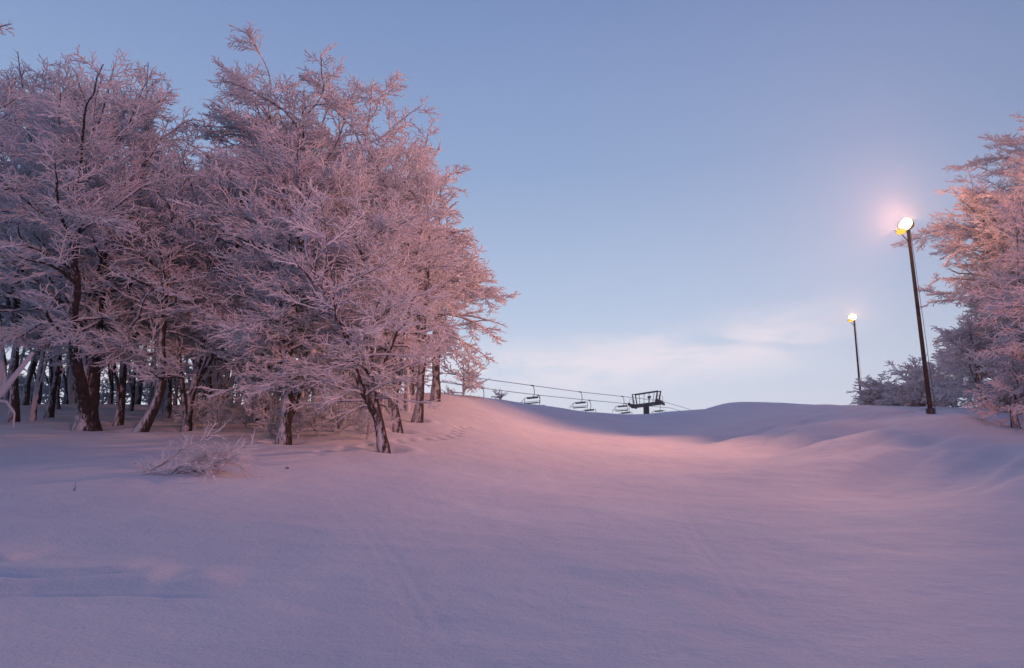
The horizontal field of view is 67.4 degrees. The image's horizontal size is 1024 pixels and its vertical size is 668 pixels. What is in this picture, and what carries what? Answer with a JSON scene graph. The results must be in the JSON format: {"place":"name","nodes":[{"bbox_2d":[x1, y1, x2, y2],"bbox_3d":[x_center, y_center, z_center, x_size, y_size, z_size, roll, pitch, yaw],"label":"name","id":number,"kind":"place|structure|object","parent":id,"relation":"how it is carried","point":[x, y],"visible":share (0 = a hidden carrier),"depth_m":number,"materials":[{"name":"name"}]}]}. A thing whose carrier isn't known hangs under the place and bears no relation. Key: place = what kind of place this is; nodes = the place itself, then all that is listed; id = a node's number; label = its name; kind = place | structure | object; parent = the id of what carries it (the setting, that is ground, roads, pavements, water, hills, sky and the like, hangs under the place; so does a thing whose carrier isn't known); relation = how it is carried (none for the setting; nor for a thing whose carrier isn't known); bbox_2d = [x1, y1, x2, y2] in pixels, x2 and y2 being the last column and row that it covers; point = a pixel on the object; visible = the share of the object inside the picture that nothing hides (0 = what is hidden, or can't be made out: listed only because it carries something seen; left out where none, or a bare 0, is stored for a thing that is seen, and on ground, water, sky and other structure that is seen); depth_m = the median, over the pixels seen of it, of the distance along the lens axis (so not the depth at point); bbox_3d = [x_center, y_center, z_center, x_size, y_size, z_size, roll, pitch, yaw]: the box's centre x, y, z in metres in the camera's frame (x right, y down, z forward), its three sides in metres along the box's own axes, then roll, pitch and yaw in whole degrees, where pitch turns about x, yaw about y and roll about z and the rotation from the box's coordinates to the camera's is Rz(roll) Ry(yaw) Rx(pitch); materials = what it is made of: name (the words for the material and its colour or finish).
{"place":"outdoors","nodes":[
{"label":"outdoors","id":0,"kind":"place"},
{"bbox_2d":[0,393,1023,667],"bbox_3d":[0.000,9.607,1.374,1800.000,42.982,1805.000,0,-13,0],"label":"ground","id":1,"kind":"structure","parent":0,"point":[460,531],"depth_m":10.59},
{"bbox_2d":[1,372,26,403],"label":"frosted bush","id":2,"kind":"object","parent":1,"relation":"on","point":[21,380],"visible":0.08,"depth_m":41.81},
{"bbox_2d":[0,351,34,427],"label":"leaning trunk","id":3,"kind":"object","parent":1,"relation":"on","point":[6,385],"visible":1,"depth_m":20.70,"materials":[{"name":"brown plant"}]},
{"bbox_2d":[0,220,38,348],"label":"frosted tree","id":4,"kind":"object","parent":1,"relation":"on","point":[4,319],"visible":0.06,"depth_m":32.73,"materials":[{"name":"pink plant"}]},
{"bbox_2d":[0,299,45,403],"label":"frosted tree","id":5,"kind":"object","parent":1,"relation":"on","point":[6,396],"visible":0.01,"depth_m":37.36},
{"bbox_2d":[0,365,48,403],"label":"frosted bush","id":6,"kind":"object","parent":1,"relation":"on","point":[26,370],"visible":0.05,"depth_m":46.54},
{"bbox_2d":[0,21,49,258],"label":"frosted tree","id":7,"kind":"object","parent":1,"relation":"on","point":[5,190],"visible":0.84,"depth_m":21.09,"materials":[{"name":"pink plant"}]},
{"bbox_2d":[1,269,51,403],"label":"frosted tree","id":8,"kind":"object","parent":1,"relation":"on","point":[40,396],"depth_m":39.35,"materials":[{"name":"brown plant"}]},
{"bbox_2d":[0,213,59,386],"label":"frosted tree","id":9,"kind":"object","parent":1,"relation":"on","point":[3,363],"visible":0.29,"depth_m":26.69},
{"bbox_2d":[0,229,68,408],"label":"frosted tree","id":10,"kind":"object","parent":1,"relation":"on","point":[57,401],"visible":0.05,"depth_m":34.18,"materials":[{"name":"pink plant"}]},
{"bbox_2d":[0,203,79,404],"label":"frosted tree","id":11,"kind":"object","parent":1,"relation":"on","point":[25,398],"visible":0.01,"depth_m":36.28,"materials":[{"name":"brown plant"}]},
{"bbox_2d":[19,372,60,403],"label":"frosted bush","id":12,"kind":"object","parent":1,"relation":"on","point":[32,388],"visible":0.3,"depth_m":42.22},
{"bbox_2d":[19,357,65,403],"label":"frosted bush","id":13,"kind":"object","parent":1,"relation":"on","point":[46,396],"visible":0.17,"depth_m":45.12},
{"bbox_2d":[4,254,89,420],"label":"frosted tree","id":14,"kind":"object","parent":1,"relation":"on","point":[36,394],"visible":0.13,"depth_m":28.18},
{"bbox_2d":[0,51,103,422],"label":"frosted tree","id":15,"kind":"object","parent":1,"relation":"on","point":[14,398],"visible":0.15,"depth_m":28.06,"materials":[{"name":"white plant"}]},
{"bbox_2d":[1,179,105,403],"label":"frosted tree","id":16,"kind":"object","parent":1,"relation":"on","point":[65,400],"visible":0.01,"depth_m":42.11,"materials":[{"name":"brown plant"}]},
{"bbox_2d":[60,370,65,402],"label":"frosted bush","id":17,"kind":"object","parent":1,"relation":"on","point":[62,390],"visible":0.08,"depth_m":43.00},
{"bbox_2d":[5,53,142,417],"bbox_3d":[-18.668,-3.922,31.366,6.110,15.577,6.988,0,-13,0],"label":"frosted tree","id":18,"kind":"object","parent":1,"relation":"on","point":[54,375],"visible":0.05,"depth_m":30.27,"materials":[{"name":"white plant"}]},
{"bbox_2d":[67,236,125,403],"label":"frosted tree","id":19,"kind":"object","parent":1,"relation":"on","point":[72,397],"visible":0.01,"depth_m":37.84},
{"bbox_2d":[99,372,116,403],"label":"frosted bush","id":20,"kind":"object","parent":1,"relation":"on","point":[105,395],"visible":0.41,"depth_m":44.39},
{"bbox_2d":[99,359,148,404],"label":"frosted bush","id":21,"kind":"object","parent":1,"relation":"on","point":[126,388],"visible":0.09,"depth_m":46.55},
{"bbox_2d":[105,253,143,410],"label":"frosted tree","id":22,"kind":"object","parent":1,"relation":"on","point":[132,400],"visible":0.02,"depth_m":34.16,"materials":[{"name":"brown plant"}]},
{"bbox_2d":[0,44,260,430],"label":"frosted tree","id":23,"kind":"object","parent":1,"relation":"on","point":[67,128],"visible":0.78,"depth_m":23.62,"materials":[{"name":"white plant"}]},
{"bbox_2d":[105,246,155,403],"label":"frosted tree","id":24,"kind":"object","parent":1,"relation":"on","point":[111,384],"visible":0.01,"depth_m":38.30,"materials":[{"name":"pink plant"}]},
{"bbox_2d":[57,62,204,425],"bbox_3d":[-14.053,-3.391,27.253,4.973,14.174,4.572,0,-13,0],"label":"frosted tree","id":25,"kind":"object","parent":1,"relation":"on","point":[119,416],"visible":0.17,"depth_m":27.15,"materials":[{"name":"white plant"}]},
{"bbox_2d":[114,366,155,400],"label":"frosted bush","id":26,"kind":"object","parent":1,"relation":"on","point":[143,388],"visible":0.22,"depth_m":42.26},
{"bbox_2d":[138,322,169,404],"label":"frosted tree","id":27,"kind":"object","parent":1,"relation":"on","point":[151,394],"visible":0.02,"depth_m":40.28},
{"bbox_2d":[134,169,174,404],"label":"frosted tree","id":28,"kind":"object","parent":1,"relation":"on","point":[138,395],"depth_m":39.22,"materials":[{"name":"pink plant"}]},
{"bbox_2d":[138,266,170,410],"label":"frosted tree","id":29,"kind":"object","parent":1,"relation":"on","point":[162,405],"visible":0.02,"depth_m":34.38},
{"bbox_2d":[126,362,185,401],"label":"frosted bush","id":30,"kind":"object","parent":1,"relation":"on","point":[148,389],"visible":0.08,"depth_m":44.84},
{"bbox_2d":[124,161,198,413],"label":"frosted tree","id":31,"kind":"object","parent":1,"relation":"on","point":[142,320],"visible":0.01,"depth_m":33.08,"materials":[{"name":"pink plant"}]},
{"bbox_2d":[92,154,233,431],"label":"frosted tree","id":32,"kind":"object","parent":1,"relation":"on","point":[169,256],"visible":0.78,"depth_m":24.48,"materials":[{"name":"white plant"}]},
{"bbox_2d":[110,119,231,413],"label":"frosted tree","id":33,"kind":"object","parent":1,"relation":"on","point":[208,379],"visible":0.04,"depth_m":33.77,"materials":[{"name":"white plant"}]},
{"bbox_2d":[147,361,197,401],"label":"frosted bush","id":34,"kind":"object","parent":1,"relation":"on","point":[173,387],"visible":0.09,"depth_m":41.44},
{"bbox_2d":[113,143,246,417],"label":"frosted tree","id":35,"kind":"object","parent":1,"relation":"on","point":[168,409],"visible":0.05,"depth_m":31.16,"materials":[{"name":"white plant"}]},
{"bbox_2d":[154,358,205,404],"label":"frosted bush","id":36,"kind":"object","parent":1,"relation":"on","point":[179,386],"visible":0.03,"depth_m":44.15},
{"bbox_2d":[168,319,196,404],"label":"frosted tree","id":37,"kind":"object","parent":1,"relation":"on","point":[175,398],"visible":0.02,"depth_m":37.22,"materials":[{"name":"brown plant"}]},
{"bbox_2d":[74,205,300,431],"bbox_3d":[-10.112,-0.446,25.576,6.949,8.191,6.130,0,-13,0],"label":"frosted tree","id":38,"kind":"object","parent":1,"relation":"on","point":[202,366],"visible":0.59,"depth_m":24.84,"materials":[{"name":"white plant"}]},
{"bbox_2d":[169,384,220,429],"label":"frosted sapling","id":39,"kind":"object","parent":1,"relation":"on","point":[195,406],"visible":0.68,"depth_m":25.57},
{"bbox_2d":[166,254,226,417],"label":"frosted tree","id":40,"kind":"object","parent":1,"relation":"on","point":[195,354],"visible":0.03,"depth_m":31.27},
{"bbox_2d":[131,420,262,482],"bbox_3d":[-6.773,2.579,16.185,2.986,1.589,2.146,0,-13,0],"label":"frosted bush","id":41,"kind":"object","parent":1,"relation":"on","point":[208,465],"visible":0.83,"depth_m":16.21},
{"bbox_2d":[172,356,223,400],"bbox_3d":[-16.235,2.400,39.594,3.112,3.170,2.881,2,-13,-9],"label":"frosted bush","id":42,"kind":"object","parent":1,"relation":"on","point":[185,370],"visible":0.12,"depth_m":39.12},
{"bbox_2d":[178,360,236,405],"bbox_3d":[-13.432,2.292,34.258,2.766,2.817,2.561,-3,-13,13],"label":"frosted bush","id":43,"kind":"object","parent":1,"relation":"on","point":[225,384],"visible":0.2,"depth_m":34.14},
{"bbox_2d":[182,234,248,419],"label":"frosted tree","id":44,"kind":"object","parent":1,"relation":"on","point":[220,385],"visible":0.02,"depth_m":30.33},
{"bbox_2d":[193,169,240,405],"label":"frosted tree","id":45,"kind":"object","parent":1,"relation":"on","point":[225,388],"visible":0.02,"depth_m":37.41,"materials":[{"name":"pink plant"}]},
{"bbox_2d":[187,362,247,399],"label":"frosted bush","id":46,"kind":"object","parent":1,"relation":"on","point":[224,377],"visible":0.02,"depth_m":40.42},
{"bbox_2d":[196,391,245,429],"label":"frosted sapling","id":47,"kind":"object","parent":1,"relation":"on","point":[218,411],"visible":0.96,"depth_m":25.22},
{"bbox_2d":[190,246,256,422],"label":"frosted tree","id":48,"kind":"object","parent":1,"relation":"on","point":[215,378],"visible":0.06,"depth_m":28.46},
{"bbox_2d":[226,268,249,418],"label":"frosted tree","id":49,"kind":"object","parent":1,"relation":"on","point":[237,404],"visible":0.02,"depth_m":31.18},
{"bbox_2d":[222,387,267,427],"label":"frosted sapling","id":50,"kind":"object","parent":1,"relation":"on","point":[242,409],"visible":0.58,"depth_m":26.52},
{"bbox_2d":[220,262,271,420],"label":"frosted tree","id":51,"kind":"object","parent":1,"relation":"on","point":[231,381],"visible":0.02,"depth_m":29.56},
{"bbox_2d":[235,366,280,409],"bbox_3d":[-10.425,2.324,33.318,2.561,2.817,2.766,-1,-13,6],"label":"frosted bush","id":52,"kind":"object","parent":1,"relation":"on","point":[252,387],"visible":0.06,"depth_m":33.23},
{"bbox_2d":[143,21,386,420],"bbox_3d":[-9.928,-4.441,30.959,9.163,16.315,9.960,5,-14,-22],"label":"frosted tree","id":53,"kind":"object","parent":1,"relation":"on","point":[238,125],"visible":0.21,"depth_m":29.65,"materials":[{"name":"white plant"}]},
{"bbox_2d":[234,295,299,420],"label":"frosted tree","id":54,"kind":"object","parent":1,"relation":"on","point":[275,395],"visible":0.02,"depth_m":29.18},
{"bbox_2d":[245,396,296,437],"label":"frosted sapling","id":55,"kind":"object","parent":1,"relation":"on","point":[263,413],"visible":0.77,"depth_m":23.28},
{"bbox_2d":[246,354,311,401],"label":"frosted bush","id":56,"kind":"object","parent":1,"relation":"on","point":[293,384],"visible":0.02,"depth_m":40.23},
{"bbox_2d":[266,341,307,413],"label":"frosted tree","id":57,"kind":"object","parent":1,"relation":"on","point":[271,377],"visible":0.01,"depth_m":31.70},
{"bbox_2d":[260,299,321,421],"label":"frosted tree","id":58,"kind":"object","parent":1,"relation":"on","point":[302,348],"depth_m":28.32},
{"bbox_2d":[274,355,312,399],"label":"frosted bush","id":59,"kind":"object","parent":1,"relation":"on","point":[307,385],"visible":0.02,"depth_m":41.31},
{"bbox_2d":[166,104,426,444],"bbox_3d":[-6.438,-1.576,23.973,7.662,10.900,7.024,0,-13,0],"label":"frosted tree","id":60,"kind":"object","parent":1,"relation":"on","point":[284,326],"visible":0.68,"depth_m":23.18,"materials":[{"name":"white plant"}]},
{"bbox_2d":[272,388,328,438],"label":"frosted sapling","id":61,"kind":"object","parent":1,"relation":"on","point":[303,417],"visible":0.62,"depth_m":23.20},
{"bbox_2d":[311,346,316,409],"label":"frosted tree","id":62,"kind":"object","parent":1,"relation":"on","point":[313,393],"visible":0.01,"depth_m":30.77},
{"bbox_2d":[295,385,344,435],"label":"frosted sapling","id":63,"kind":"object","parent":1,"relation":"on","point":[320,415],"visible":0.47,"depth_m":24.16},
{"bbox_2d":[297,238,362,425],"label":"frosted tree","id":64,"kind":"object","parent":1,"relation":"on","point":[326,356],"depth_m":28.14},
{"bbox_2d":[305,381,358,427],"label":"frosted sapling","id":65,"kind":"object","parent":1,"relation":"on","point":[333,388],"visible":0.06,"depth_m":26.99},
{"bbox_2d":[314,207,352,419],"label":"frosted tree","id":66,"kind":"object","parent":1,"relation":"on","point":[347,372],"visible":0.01,"depth_m":29.22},
{"bbox_2d":[297,124,370,386],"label":"frosted tree","id":67,"kind":"object","parent":1,"relation":"on","point":[317,171],"depth_m":34.23,"materials":[{"name":"white plant"}]},
{"bbox_2d":[228,68,442,409],"bbox_3d":[-7.304,-4.268,31.847,8.960,15.595,8.875,0,-13,0],"label":"frosted tree","id":68,"kind":"object","parent":1,"relation":"on","point":[287,125],"visible":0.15,"depth_m":31.14,"materials":[{"name":"white plant"}]},
{"bbox_2d":[300,297,379,431],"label":"frosted tree","id":69,"kind":"object","parent":1,"relation":"on","point":[331,430],"visible":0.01,"depth_m":25.80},
{"bbox_2d":[315,387,366,434],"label":"frosted sapling","id":70,"kind":"object","parent":1,"relation":"on","point":[339,423],"visible":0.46,"depth_m":24.55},
{"bbox_2d":[335,356,359,403],"bbox_3d":[-7.331,2.212,34.494,2.766,2.817,2.561,0,-13,-1],"label":"frosted bush","id":71,"kind":"object","parent":1,"relation":"on","point":[351,373],"visible":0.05,"depth_m":33.93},
{"bbox_2d":[243,184,466,453],"bbox_3d":[-4.273,-0.567,21.946,5.851,8.520,6.569,0,-13,0],"label":"frosted tree","id":72,"kind":"object","parent":1,"relation":"on","point":[378,278],"visible":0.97,"depth_m":21.49,"materials":[{"name":"white plant"}]},
{"bbox_2d":[327,349,382,422],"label":"frosted tree","id":73,"kind":"object","parent":1,"relation":"on","point":[363,374],"visible":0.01,"depth_m":28.19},
{"bbox_2d":[349,374,380,404],"bbox_3d":[-6.380,2.333,33.317,2.241,2.465,2.420,2,-13,-8],"label":"frosted bush","id":74,"kind":"object","parent":1,"relation":"on","point":[356,385],"visible":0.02,"depth_m":32.76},
{"bbox_2d":[346,401,390,438],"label":"frosted sapling","id":75,"kind":"object","parent":1,"relation":"on","point":[359,431],"visible":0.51,"depth_m":23.79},
{"bbox_2d":[368,232,384,415],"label":"frosted tree","id":76,"kind":"object","parent":1,"relation":"on","point":[381,401],"depth_m":31.16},
{"bbox_2d":[337,243,423,424],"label":"frosted tree","id":77,"kind":"object","parent":1,"relation":"on","point":[393,351],"visible":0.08,"depth_m":28.52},
{"bbox_2d":[360,206,430,415],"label":"frosted tree","id":78,"kind":"object","parent":1,"relation":"on","point":[420,286],"visible":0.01,"depth_m":31.22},
{"bbox_2d":[333,117,469,433],"bbox_3d":[-4.473,-2.219,28.646,5.481,12.749,6.187,5,-14,-20],"label":"frosted tree","id":79,"kind":"object","parent":1,"relation":"on","point":[374,159],"visible":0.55,"depth_m":27.98,"materials":[{"name":"white plant"}]},
{"bbox_2d":[388,351,431,389],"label":"frosted bush","id":80,"kind":"object","parent":1,"relation":"on","point":[415,371],"visible":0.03,"depth_m":43.29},
{"bbox_2d":[409,214,433,394],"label":"frosted tree","id":81,"kind":"object","parent":1,"relation":"on","point":[412,388],"depth_m":40.28,"materials":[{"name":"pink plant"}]},
{"bbox_2d":[395,342,450,392],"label":"frosted bush","id":82,"kind":"object","parent":1,"relation":"on","point":[429,375],"visible":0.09,"depth_m":45.26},
{"bbox_2d":[388,216,463,407],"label":"frosted tree","id":83,"kind":"object","parent":1,"relation":"on","point":[441,274],"visible":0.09,"depth_m":35.23,"materials":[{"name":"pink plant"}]},
{"bbox_2d":[385,116,471,422],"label":"frosted tree","id":84,"kind":"object","parent":1,"relation":"on","point":[418,415],"visible":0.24,"depth_m":31.60,"materials":[{"name":"white plant"}]},
{"bbox_2d":[397,224,464,410],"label":"frosted tree","id":85,"kind":"object","parent":1,"relation":"on","point":[407,389],"visible":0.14,"depth_m":34.06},
{"bbox_2d":[396,168,520,401],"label":"frosted tree","id":86,"kind":"object","parent":1,"relation":"on","point":[469,282],"visible":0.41,"depth_m":39.05,"materials":[{"name":"white plant"}]},
{"bbox_2d":[430,342,490,398],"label":"frosted bush","id":87,"kind":"object","parent":1,"relation":"on","point":[473,375],"visible":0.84,"depth_m":44.28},
{"bbox_2d":[491,387,507,399],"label":"frosted bush","id":88,"kind":"object","parent":1,"relation":"on","point":[499,395],"visible":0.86,"depth_m":50.22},
{"bbox_2d":[628,390,664,413],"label":"lift tower","id":89,"kind":"structure","parent":1,"relation":"on","point":[645,406],"depth_m":132.08,"materials":[{"name":"metal"}]},
{"bbox_2d":[431,380,679,410],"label":"lift cable","id":90,"kind":"object","parent":89,"relation":"attached to","point":[559,397],"visible":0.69,"depth_m":114.69,"materials":[{"name":"metal"}]},
{"bbox_2d":[440,372,690,409],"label":"lift cable","id":91,"kind":"object","parent":89,"relation":"attached to","point":[567,390],"visible":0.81,"depth_m":108.77,"materials":[{"name":"metal"}]},
{"bbox_2d":[521,385,539,404],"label":"lift chair","id":92,"kind":"object","parent":91,"relation":"hanging from","point":[533,397],"visible":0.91,"depth_m":100.57,"materials":[{"name":"metal"}]},
{"bbox_2d":[569,391,587,408],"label":"lift chair","id":93,"kind":"object","parent":91,"relation":"hanging from","point":[581,402],"visible":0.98,"depth_m":113.40,"materials":[{"name":"grey metal"}]},
{"bbox_2d":[612,396,629,412],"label":"lift chair","id":94,"kind":"object","parent":91,"relation":"hanging from","point":[621,406],"visible":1,"depth_m":124.31,"materials":[{"name":"grey metal"}]},
{"bbox_2d":[848,314,862,394],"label":"lamp post","id":95,"kind":"object","parent":1,"relation":"on","point":[852,317],"visible":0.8,"depth_m":78.84,"materials":[{"name":"metal"}]},
{"bbox_2d":[849,380,878,404],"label":"frosted tree","id":96,"kind":"object","parent":1,"relation":"on","point":[858,401],"visible":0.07,"depth_m":67.27,"materials":[{"name":"white plant"}]},
{"bbox_2d":[847,370,915,405],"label":"frosted tree","id":97,"kind":"object","parent":1,"relation":"on","point":[876,391],"visible":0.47,"depth_m":58.41,"materials":[{"name":"white plant"}]},
{"bbox_2d":[863,360,935,405],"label":"frosted tree","id":98,"kind":"object","parent":1,"relation":"on","point":[895,380],"visible":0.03,"depth_m":60.32,"materials":[{"name":"white plant"}]},
{"bbox_2d":[894,218,935,413],"bbox_3d":[20.300,-0.733,38.584,0.934,10.660,0.774,-9,-16,35],"label":"lamp post","id":99,"kind":"object","parent":1,"relation":"on","point":[905,225],"visible":0.92,"depth_m":38.71,"materials":[{"name":"metal"}]},
{"bbox_2d":[896,354,942,404],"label":"frosted tree","id":100,"kind":"object","parent":1,"relation":"on","point":[913,361],"visible":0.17,"depth_m":56.07,"materials":[{"name":"white plant"}]},
{"bbox_2d":[875,361,965,406],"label":"frosted tree","id":101,"kind":"object","parent":1,"relation":"on","point":[909,394],"visible":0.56,"depth_m":52.94,"materials":[{"name":"white plant"}]},
{"bbox_2d":[919,329,984,406],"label":"frosted tree","id":102,"kind":"object","parent":1,"relation":"on","point":[939,380],"visible":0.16,"depth_m":48.59,"materials":[{"name":"white plant"}]},
{"bbox_2d":[889,111,1023,409],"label":"frosted tree","id":103,"kind":"object","parent":1,"relation":"on","point":[961,234],"visible":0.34,"depth_m":43.01,"materials":[{"name":"white plant"}]},
{"bbox_2d":[930,310,1016,407],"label":"frosted tree","id":104,"kind":"object","parent":1,"relation":"on","point":[957,338],"visible":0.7,"depth_m":40.33,"materials":[{"name":"white plant"}]},
{"bbox_2d":[959,115,1023,416],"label":"frosted tree","id":105,"kind":"object","parent":1,"relation":"on","point":[1016,301],"visible":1,"depth_m":28.82,"materials":[{"name":"white plant"}]},
{"bbox_2d":[960,325,1023,428],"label":"frosted tree","id":106,"kind":"object","parent":1,"relation":"on","point":[1011,365],"visible":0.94,"depth_m":31.95,"materials":[{"name":"white plant"}]},
{"bbox_2d":[969,170,1023,350],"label":"frosted tree","id":107,"kind":"object","parent":1,"relation":"on","point":[1007,242],"visible":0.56,"depth_m":38.88,"materials":[{"name":"white plant"}]},
{"bbox_2d":[0,0,1023,413],"label":"sky","id":108,"kind":"structure","parent":0,"point":[693,202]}
]}

